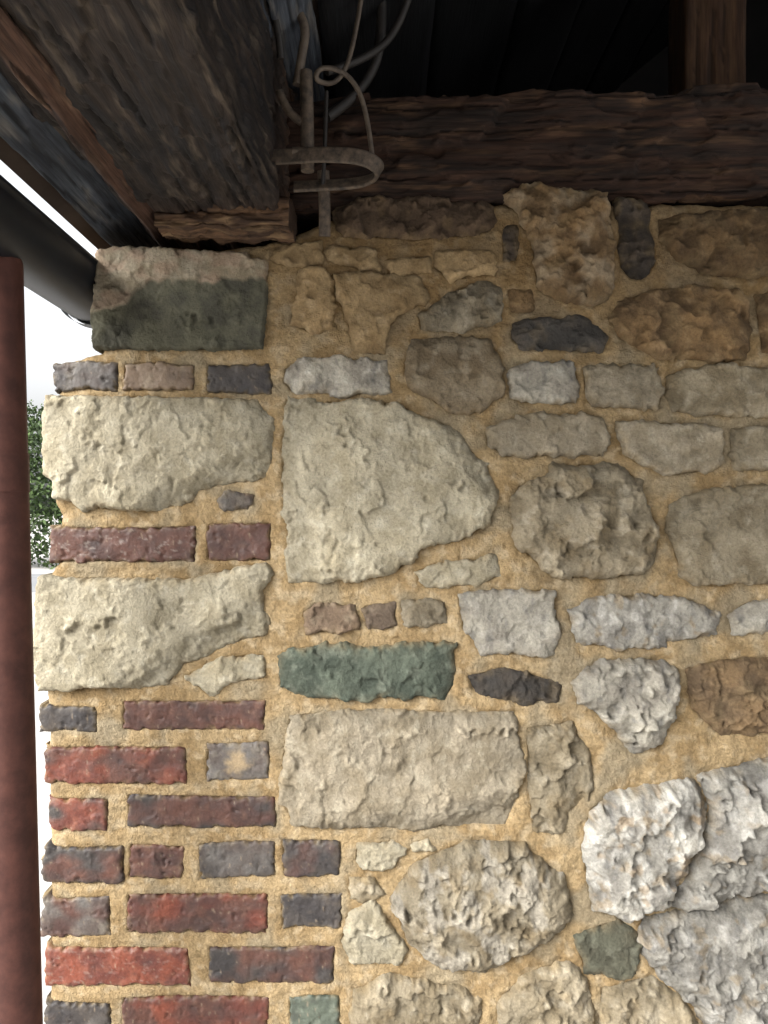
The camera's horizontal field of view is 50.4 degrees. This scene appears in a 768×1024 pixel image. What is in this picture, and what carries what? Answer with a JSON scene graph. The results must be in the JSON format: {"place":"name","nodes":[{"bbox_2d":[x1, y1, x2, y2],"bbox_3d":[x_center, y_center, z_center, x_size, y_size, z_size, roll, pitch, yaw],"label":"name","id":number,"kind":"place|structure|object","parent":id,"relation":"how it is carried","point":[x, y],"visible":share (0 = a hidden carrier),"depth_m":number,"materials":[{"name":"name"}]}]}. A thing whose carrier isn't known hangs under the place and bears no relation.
{"place":"outdoors","nodes":[
{"label":"outdoors","id":0,"kind":"place"},
{"bbox_2d":[31,574,41,591],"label":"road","id":1,"kind":"structure","parent":0,"point":[34,579],"depth_m":17.83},
{"bbox_2d":[30,514,62,1023],"bbox_3d":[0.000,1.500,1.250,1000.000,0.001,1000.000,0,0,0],"label":"ground","id":2,"kind":"structure","parent":0,"point":[43,801],"depth_m":4.43,"materials":[{"name":"white"}]},
{"bbox_2d":[0,257,42,1023],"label":"red downpipe","id":3,"kind":"object","parent":2,"relation":"on","point":[20,971],"visible":0.85,"depth_m":1.03,"materials":[{"name":"metal"}]},
{"bbox_2d":[27,399,62,569],"bbox_3d":[-9.494,-0.998,22.247,13.154,5.158,2.173,0,0,0],"label":"hedge","id":4,"kind":"object","parent":2,"relation":"on","point":[35,441],"visible":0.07,"depth_m":21.74,"materials":[{"name":"green plant"}]},
{"bbox_2d":[0,0,669,247],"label":"shed roof","id":5,"kind":"structure","parent":2,"relation":"on","point":[448,48],"depth_m":1.56,"materials":[{"name":"black wood"}]},
{"bbox_2d":[0,175,97,327],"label":"black gutter","id":6,"kind":"object","parent":5,"relation":"attached to","point":[59,263],"visible":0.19,"depth_m":1.10,"materials":[{"name":"black metal"}]},
{"bbox_2d":[0,6,176,247],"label":"eaves purlin","id":7,"kind":"object","parent":5,"relation":"attached to","point":[26,63],"visible":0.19,"depth_m":0.88,"materials":[{"name":"brown wood"}]},
{"bbox_2d":[0,0,297,251],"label":"oak tie beam","id":8,"kind":"structure","parent":5,"relation":"attached to","point":[176,104],"depth_m":0.91,"materials":[{"name":"brown wood"}]},
{"bbox_2d":[270,68,383,236],"bbox_3d":[-0.079,-0.515,1.177,0.170,0.211,0.097,0,0,12],"label":"iron bracket","id":9,"kind":"object","parent":8,"relation":"attached to","point":[307,155],"visible":0.95,"depth_m":1.14,"materials":[{"name":"grey metal"}]},
{"bbox_2d":[0,0,497,248],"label":"tile covering","id":10,"kind":"object","parent":5,"relation":"on","point":[19,165],"depth_m":1.14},
{"bbox_2d":[272,0,410,184],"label":"electric cable","id":11,"kind":"object","parent":5,"relation":"attached to","point":[382,42],"visible":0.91,"depth_m":1.19,"materials":[{"name":"grey rubber"}]},
{"bbox_2d":[615,0,767,95],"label":"shed boarding","id":12,"kind":"object","parent":5,"relation":"attached to","point":[651,76],"depth_m":2.85,"materials":[{"name":"black wood"}]},
{"bbox_2d":[668,0,745,94],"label":"timber post","id":13,"kind":"object","parent":5,"relation":"attached to","point":[706,42],"visible":0.45,"depth_m":1.56,"materials":[{"name":"brown wood"}]},
{"bbox_3d":[1.562,0.523,1.413,1.699,1.954,0.334,0,0,0],"label":"wall","id":14,"kind":"object","parent":2,"relation":"on","visible":0},
{"bbox_2d":[48,204,767,1023],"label":"lime mortar","id":15,"kind":"object","parent":14,"relation":"attached to","point":[694,744],"visible":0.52,"depth_m":1.25,"materials":[{"name":"beige concrete"}]},
{"bbox_2d":[129,844,184,878],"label":"brick","id":16,"kind":"object","parent":15,"relation":"on","point":[156,861],"visible":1,"depth_m":1.25,"materials":[{"name":"brown brick"}]},
{"bbox_2d":[122,361,194,391],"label":"brick","id":17,"kind":"object","parent":15,"relation":"on","point":[158,376],"visible":1,"depth_m":1.25,"materials":[{"name":"brown brick"}]},
{"bbox_2d":[90,245,268,353],"bbox_3d":[-0.313,-0.326,1.407,0.277,0.164,0.355,0,0,0],"label":"face stone","id":18,"kind":"object","parent":15,"relation":"on","point":[158,299],"visible":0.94,"depth_m":1.24,"materials":[{"name":"grey stone"}]},
{"bbox_2d":[123,700,265,730],"bbox_3d":[-0.291,0.311,1.253,0.223,0.051,0.014,0,0,0],"label":"brick","id":19,"kind":"object","parent":15,"relation":"on","point":[175,714],"visible":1,"depth_m":1.25,"materials":[{"name":"red brick"}]},
{"bbox_2d":[122,994,268,1023],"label":"brick","id":20,"kind":"object","parent":15,"relation":"on","point":[197,1009],"visible":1,"depth_m":1.25,"materials":[{"name":"red brick"}]},
{"bbox_2d":[127,893,267,933],"bbox_3d":[-0.285,0.615,1.252,0.221,0.069,0.016,0,0,0],"label":"brick","id":21,"kind":"object","parent":15,"relation":"on","point":[228,913],"visible":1,"depth_m":1.25,"materials":[{"name":"red brick"}]},
{"bbox_2d":[127,794,275,827],"bbox_3d":[-0.280,0.458,1.252,0.232,0.058,0.015,0,0,0],"label":"brick","id":22,"kind":"object","parent":15,"relation":"on","point":[160,811],"visible":1,"depth_m":1.25,"materials":[{"name":"red brick"}]},
{"bbox_2d":[184,654,265,696],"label":"face stone","id":23,"kind":"object","parent":15,"relation":"on","point":[214,677],"visible":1,"depth_m":1.24,"materials":[{"name":"beige stone"}]},
{"bbox_2d":[216,489,254,511],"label":"face stone","id":24,"kind":"object","parent":15,"relation":"on","point":[228,500],"visible":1,"depth_m":1.24,"materials":[{"name":"grey stone"}]},
{"bbox_2d":[199,840,274,878],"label":"brick","id":25,"kind":"object","parent":15,"relation":"on","point":[242,858],"visible":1,"depth_m":1.25,"materials":[{"name":"grey brick"}]},
{"bbox_2d":[205,522,270,560],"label":"brick","id":26,"kind":"object","parent":15,"relation":"on","point":[237,541],"visible":1,"depth_m":1.25,"materials":[{"name":"red brick"}]},
{"bbox_2d":[207,741,269,781],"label":"brick","id":27,"kind":"object","parent":15,"relation":"on","point":[242,761],"visible":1,"depth_m":1.25,"materials":[{"name":"grey brick"}]},
{"bbox_2d":[207,363,272,395],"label":"brick","id":28,"kind":"object","parent":15,"relation":"on","point":[253,379],"visible":1,"depth_m":1.25,"materials":[{"name":"grey brick"}]},
{"bbox_2d":[208,945,334,983],"bbox_3d":[-0.172,0.693,1.252,0.198,0.064,0.015,0,0,0],"label":"brick","id":29,"kind":"object","parent":15,"relation":"on","point":[289,964],"visible":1,"depth_m":1.25,"materials":[{"name":"red brick"}]},
{"bbox_2d":[269,240,324,267],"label":"face stone","id":30,"kind":"object","parent":15,"relation":"on","point":[302,255],"visible":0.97,"depth_m":1.24,"materials":[{"name":"beige stone"}]},
{"bbox_2d":[280,892,341,928],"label":"brick","id":31,"kind":"object","parent":15,"relation":"on","point":[311,910],"visible":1,"depth_m":1.25,"materials":[{"name":"grey brick"}]},
{"bbox_2d":[282,839,340,877],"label":"brick","id":32,"kind":"object","parent":15,"relation":"on","point":[312,858],"visible":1,"depth_m":1.25,"materials":[{"name":"grey brick"}]},
{"bbox_2d":[289,266,337,334],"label":"face stone","id":33,"kind":"object","parent":15,"relation":"on","point":[314,306],"visible":0.99,"depth_m":1.24,"materials":[{"name":"beige stone"}]},
{"bbox_2d":[303,602,360,634],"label":"face stone","id":34,"kind":"object","parent":15,"relation":"attached to","point":[335,618],"visible":1,"depth_m":1.24,"materials":[{"name":"brown stone"}]},
{"bbox_2d":[284,354,391,398],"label":"face stone","id":35,"kind":"object","parent":15,"relation":"on","point":[339,376],"visible":1,"depth_m":1.24,"materials":[{"name":"grey stone"}]},
{"bbox_2d":[324,244,381,271],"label":"face stone","id":36,"kind":"object","parent":15,"relation":"attached to","point":[362,258],"visible":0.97,"depth_m":1.24,"materials":[{"name":"beige stone"}]},
{"bbox_2d":[348,876,385,903],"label":"face stone","id":37,"kind":"object","parent":15,"relation":"attached to","point":[364,889],"visible":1,"depth_m":1.24,"materials":[{"name":"beige stone"}]},
{"bbox_2d":[277,640,457,702],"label":"face stone","id":38,"kind":"object","parent":15,"relation":"on","point":[347,671],"visible":1,"depth_m":1.24,"materials":[{"name":"green stone"}]},
{"bbox_2d":[341,900,408,965],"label":"face stone","id":39,"kind":"object","parent":15,"relation":"on","point":[371,936],"visible":1,"depth_m":1.24,"materials":[{"name":"beige stone"}]},
{"bbox_2d":[361,601,397,629],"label":"face stone","id":40,"kind":"object","parent":15,"relation":"attached to","point":[380,616],"visible":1,"depth_m":1.25,"materials":[{"name":"stone"}]},
{"bbox_2d":[333,271,430,354],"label":"face stone","id":41,"kind":"object","parent":15,"relation":"attached to","point":[374,305],"visible":1,"depth_m":1.24,"materials":[{"name":"brown stone"}]},
{"bbox_2d":[356,839,407,871],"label":"face stone","id":42,"kind":"object","parent":15,"relation":"on","point":[381,856],"visible":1,"depth_m":1.24,"materials":[{"name":"beige stone"}]},
{"bbox_2d":[280,396,498,583],"bbox_3d":[0.009,-0.035,1.241,0.347,0.293,0.039,0,0,0],"label":"face stone","id":43,"kind":"object","parent":15,"relation":"on","point":[372,488],"visible":1,"depth_m":1.23,"materials":[{"name":"beige stone"}]},
{"bbox_2d":[278,708,526,831],"bbox_3d":[0.028,0.395,1.243,0.384,0.196,0.033,0,0,0],"label":"face stone","id":44,"kind":"object","parent":15,"relation":"on","point":[405,769],"visible":1,"depth_m":1.24,"materials":[{"name":"beige stone"}]},
{"bbox_2d":[384,256,432,275],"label":"face stone","id":45,"kind":"object","parent":15,"relation":"attached to","point":[403,266],"visible":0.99,"depth_m":1.24,"materials":[{"name":"beige stone"}]},
{"bbox_2d":[332,194,497,239],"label":"face stone","id":46,"kind":"object","parent":15,"relation":"on","point":[427,216],"visible":1,"depth_m":1.24,"materials":[{"name":"brown stone"}]},
{"bbox_2d":[348,972,481,1023],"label":"face stone","id":47,"kind":"object","parent":15,"relation":"on","point":[390,998],"visible":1,"depth_m":1.24,"materials":[{"name":"beige stone"}]},
{"bbox_2d":[410,838,436,851],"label":"face stone","id":48,"kind":"object","parent":15,"relation":"attached to","point":[426,845],"visible":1,"depth_m":1.24,"materials":[{"name":"beige stone"}]},
{"bbox_2d":[401,598,447,627],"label":"face stone","id":49,"kind":"object","parent":15,"relation":"attached to","point":[425,613],"visible":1,"depth_m":1.24,"materials":[{"name":"beige stone"}]},
{"bbox_2d":[404,335,505,415],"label":"face stone","id":50,"kind":"object","parent":15,"relation":"on","point":[459,375],"visible":1,"depth_m":1.24,"materials":[{"name":"grey stone"}]},
{"bbox_2d":[413,553,500,588],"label":"face stone","id":51,"kind":"object","parent":15,"relation":"on","point":[476,573],"visible":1,"depth_m":1.24,"materials":[{"name":"beige stone"}]},
{"bbox_2d":[417,281,503,333],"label":"face stone","id":52,"kind":"object","parent":15,"relation":"on","point":[472,306],"visible":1,"depth_m":1.24,"materials":[{"name":"grey stone"}]},
{"bbox_2d":[434,249,497,283],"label":"face stone","id":53,"kind":"object","parent":15,"relation":"on","point":[452,266],"visible":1,"depth_m":1.24,"materials":[{"name":"beige stone"}]},
{"bbox_2d":[389,839,572,972],"bbox_3d":[0.150,0.601,1.234,0.287,0.210,0.053,0,0,0],"label":"face stone","id":54,"kind":"object","parent":15,"relation":"on","point":[481,906],"visible":1,"depth_m":1.22,"materials":[{"name":"beige stone"}]},
{"bbox_2d":[458,587,561,657],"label":"face stone","id":55,"kind":"object","parent":15,"relation":"on","point":[522,621],"visible":1,"depth_m":1.24,"materials":[{"name":"grey stone"}]},
{"bbox_2d":[502,225,518,261],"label":"face stone","id":56,"kind":"object","parent":15,"relation":"attached to","point":[510,234],"visible":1,"depth_m":1.24,"materials":[{"name":"grey stone"}]},
{"bbox_2d":[468,667,561,705],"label":"face stone","id":57,"kind":"object","parent":15,"relation":"on","point":[524,688],"visible":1,"depth_m":1.25,"materials":[{"name":"grey stone"}]},
{"bbox_2d":[508,288,534,313],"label":"face stone","id":58,"kind":"object","parent":15,"relation":"on","point":[520,301],"visible":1,"depth_m":1.25,"materials":[{"name":"brown stone"}]},
{"bbox_2d":[506,359,579,405],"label":"face stone","id":59,"kind":"object","parent":15,"relation":"on","point":[545,382],"visible":1,"depth_m":1.24,"materials":[{"name":"grey stone"}]},
{"bbox_2d":[496,960,594,1023],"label":"face stone","id":60,"kind":"object","parent":15,"relation":"on","point":[556,992],"visible":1,"depth_m":1.23,"materials":[{"name":"beige stone"}]},
{"bbox_2d":[485,411,610,458],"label":"face stone","id":61,"kind":"object","parent":15,"relation":"on","point":[542,433],"visible":1,"depth_m":1.23,"materials":[{"name":"beige stone"}]},
{"bbox_2d":[503,182,616,306],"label":"face stone","id":62,"kind":"object","parent":15,"relation":"on","point":[570,236],"visible":1,"depth_m":1.23,"materials":[{"name":"beige stone"}]},
{"bbox_2d":[511,314,608,353],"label":"face stone","id":63,"kind":"object","parent":15,"relation":"on","point":[575,332],"visible":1,"depth_m":1.24,"materials":[{"name":"grey stone"}]},
{"bbox_2d":[527,720,593,834],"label":"face stone","id":64,"kind":"object","parent":15,"relation":"on","point":[560,778],"visible":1,"depth_m":1.24,"materials":[{"name":"beige stone"}]},
{"bbox_2d":[508,461,659,579],"bbox_3d":[0.305,0.013,1.234,0.238,0.188,0.052,0,0,0],"label":"face stone","id":65,"kind":"object","parent":15,"relation":"on","point":[595,521],"visible":1,"depth_m":1.22,"materials":[{"name":"beige stone"}]},
{"bbox_2d":[573,917,642,980],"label":"face stone","id":66,"kind":"object","parent":15,"relation":"on","point":[611,949],"visible":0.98,"depth_m":1.24,"materials":[{"name":"stone"}]},
{"bbox_2d":[582,362,664,411],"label":"face stone","id":67,"kind":"object","parent":15,"relation":"on","point":[628,385],"visible":1,"depth_m":1.24,"materials":[{"name":"grey stone"}]},
{"bbox_2d":[570,657,680,753],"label":"face stone","id":68,"kind":"object","parent":15,"relation":"on","point":[633,703],"visible":1,"depth_m":1.23,"materials":[{"name":"grey stone"}]},
{"bbox_2d":[612,196,655,279],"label":"face stone","id":69,"kind":"object","parent":15,"relation":"on","point":[635,248],"visible":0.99,"depth_m":1.24,"materials":[{"name":"grey stone"}]},
{"bbox_2d":[566,592,721,651],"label":"face stone","id":70,"kind":"object","parent":15,"relation":"on","point":[621,623],"visible":1,"depth_m":1.24,"materials":[{"name":"grey stone"}]},
{"bbox_2d":[581,777,707,923],"bbox_3d":[0.397,0.514,1.232,0.199,0.220,0.056,0,0,0],"label":"face stone","id":71,"kind":"object","parent":15,"relation":"on","point":[642,844],"visible":1,"depth_m":1.22,"materials":[{"name":"grey stone"}]},
{"bbox_2d":[597,975,697,1023],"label":"face stone","id":72,"kind":"object","parent":15,"relation":"on","point":[650,999],"visible":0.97,"depth_m":1.24,"materials":[{"name":"beige stone"}]},
{"bbox_2d":[615,419,725,475],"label":"face stone","id":73,"kind":"object","parent":15,"relation":"on","point":[666,449],"visible":1,"depth_m":1.23,"materials":[{"name":"beige stone"}]},
{"bbox_2d":[609,283,752,363],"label":"face stone","id":74,"kind":"object","parent":15,"relation":"on","point":[699,322],"visible":1,"depth_m":1.23,"materials":[{"name":"brown stone"}]},
{"bbox_2d":[636,893,767,1023],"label":"face stone","id":75,"kind":"object","parent":15,"relation":"on","point":[710,967],"visible":0.97,"depth_m":1.23,"materials":[{"name":"grey stone"}]},
{"bbox_2d":[658,207,767,279],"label":"face stone","id":76,"kind":"object","parent":15,"relation":"on","point":[728,243],"visible":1,"depth_m":1.23,"materials":[{"name":"beige stone"}]},
{"bbox_2d":[663,362,767,418],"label":"face stone","id":77,"kind":"object","parent":15,"relation":"on","point":[732,389],"visible":1,"depth_m":1.23,"materials":[{"name":"beige stone"}]},
{"bbox_2d":[664,483,767,586],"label":"face stone","id":78,"kind":"object","parent":15,"relation":"on","point":[717,536],"visible":1,"depth_m":1.23,"materials":[{"name":"beige stone"}]},
{"bbox_2d":[672,756,767,912],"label":"face stone","id":79,"kind":"object","parent":15,"relation":"on","point":[729,860],"visible":0.98,"depth_m":1.22,"materials":[{"name":"grey stone"}]},
{"bbox_2d":[685,656,767,736],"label":"face stone","id":80,"kind":"object","parent":15,"relation":"on","point":[727,697],"visible":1,"depth_m":1.24,"materials":[{"name":"brown stone"}]},
{"bbox_2d":[727,598,767,635],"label":"face stone","id":81,"kind":"object","parent":15,"relation":"on","point":[748,617],"visible":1,"depth_m":1.24,"materials":[{"name":"grey stone"}]},
{"bbox_2d":[728,425,767,471],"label":"face stone","id":82,"kind":"object","parent":15,"relation":"on","point":[748,448],"visible":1,"depth_m":1.24,"materials":[{"name":"beige stone"}]},
{"bbox_2d":[753,292,767,352],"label":"face stone","id":83,"kind":"object","parent":15,"relation":"on","point":[761,301],"visible":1,"depth_m":1.24,"materials":[{"name":"brown stone"}]},
{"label":"brick","id":84,"kind":"object","parent":15,"relation":"on","visible":0},
{"bbox_2d":[289,995,339,1023],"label":"brick","id":85,"kind":"object","parent":84,"relation":"on","point":[315,1009],"visible":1,"depth_m":1.25,"materials":[{"name":"brick"}]},
{"bbox_2d":[286,83,767,234],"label":"timber wall plate","id":86,"kind":"object","parent":14,"relation":"on","point":[704,145],"visible":0.61,"depth_m":1.24,"materials":[{"name":"brown wood"}]},
{"bbox_3d":[0.097,1.208,1.413,1.230,0.583,0.334,0,0,0],"label":"stone wall","id":87,"kind":"object","parent":2,"relation":"on","visible":0},
{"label":"brick","id":88,"kind":"object","parent":87,"relation":"on","visible":0},
{"bbox_2d":[44,991,110,1023],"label":"brick","id":89,"kind":"object","parent":88,"relation":"on","point":[62,1012],"visible":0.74,"depth_m":1.25,"materials":[{"name":"grey brick"}]},
{"bbox_2d":[44,937,190,986],"bbox_3d":[-0.407,0.695,1.415,0.229,0.068,0.341,0,0,0],"label":"brick","id":90,"kind":"object","parent":89,"relation":"on","point":[69,966],"visible":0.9,"depth_m":1.25,"materials":[{"name":"red brick"}]},
{"bbox_2d":[40,885,110,937],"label":"brick","id":91,"kind":"object","parent":90,"relation":"on","point":[75,917],"visible":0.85,"depth_m":1.25,"materials":[{"name":"brick"}]},
{"bbox_2d":[41,838,124,883],"bbox_3d":[-0.462,0.539,1.414,0.133,0.064,0.342,0,0,0],"label":"brick","id":92,"kind":"object","parent":91,"relation":"on","point":[86,865],"visible":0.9,"depth_m":1.25,"materials":[{"name":"brick"}]},
{"bbox_2d":[48,794,107,831],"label":"brick","id":93,"kind":"object","parent":92,"relation":"on","point":[76,814],"visible":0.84,"depth_m":1.25,"materials":[{"name":"red brick"}]},
{"bbox_2d":[44,741,186,784],"bbox_3d":[-0.411,0.388,1.414,0.223,0.065,0.342,0,0,0],"label":"brick","id":94,"kind":"object","parent":93,"relation":"on","point":[97,764],"visible":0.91,"depth_m":1.25,"materials":[{"name":"red brick"}]},
{"bbox_2d":[39,699,96,731],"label":"brick","id":95,"kind":"object","parent":94,"relation":"on","point":[52,717],"visible":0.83,"depth_m":1.25,"materials":[{"name":"grey brick"}]},
{"bbox_2d":[33,562,273,691],"bbox_3d":[-0.352,0.175,1.405,0.371,0.200,0.360,0,0,0],"label":"face stone","id":96,"kind":"object","parent":95,"relation":"on","point":[120,633],"visible":0.95,"depth_m":1.23,"materials":[{"name":"beige stone"}]},
{"bbox_2d":[49,524,196,563],"bbox_3d":[-0.400,0.050,1.415,0.229,0.062,0.340,0,0,0],"label":"brick","id":97,"kind":"object","parent":96,"relation":"on","point":[116,544],"visible":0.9,"depth_m":1.25,"materials":[{"name":"red brick"}]},
{"bbox_2d":[41,394,274,511],"bbox_3d":[-0.345,-0.089,1.405,0.361,0.184,0.359,0,0,0],"label":"face stone","id":98,"kind":"object","parent":97,"relation":"on","point":[148,453],"visible":0.95,"depth_m":1.24,"materials":[{"name":"beige stone"}]},
{"bbox_2d":[53,360,118,393],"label":"brick","id":99,"kind":"object","parent":98,"relation":"on","point":[83,375],"visible":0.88,"depth_m":1.25,"materials":[{"name":"grey brick"}]},
{"bbox_2d":[0,160,100,513],"label":"sky","id":100,"kind":"structure","parent":0,"point":[51,337],"materials":[{"name":"white"}]},
{"bbox_2d":[154,196,296,245],"bbox_3d":[-0.236,-0.441,1.227,0.204,0.064,0.094,0,0,0],"label":"timber packing piece","id":101,"kind":"object","parent":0,"point":[248,225],"visible":0.77,"depth_m":1.20,"materials":[{"name":"brown wood"}]}
]}

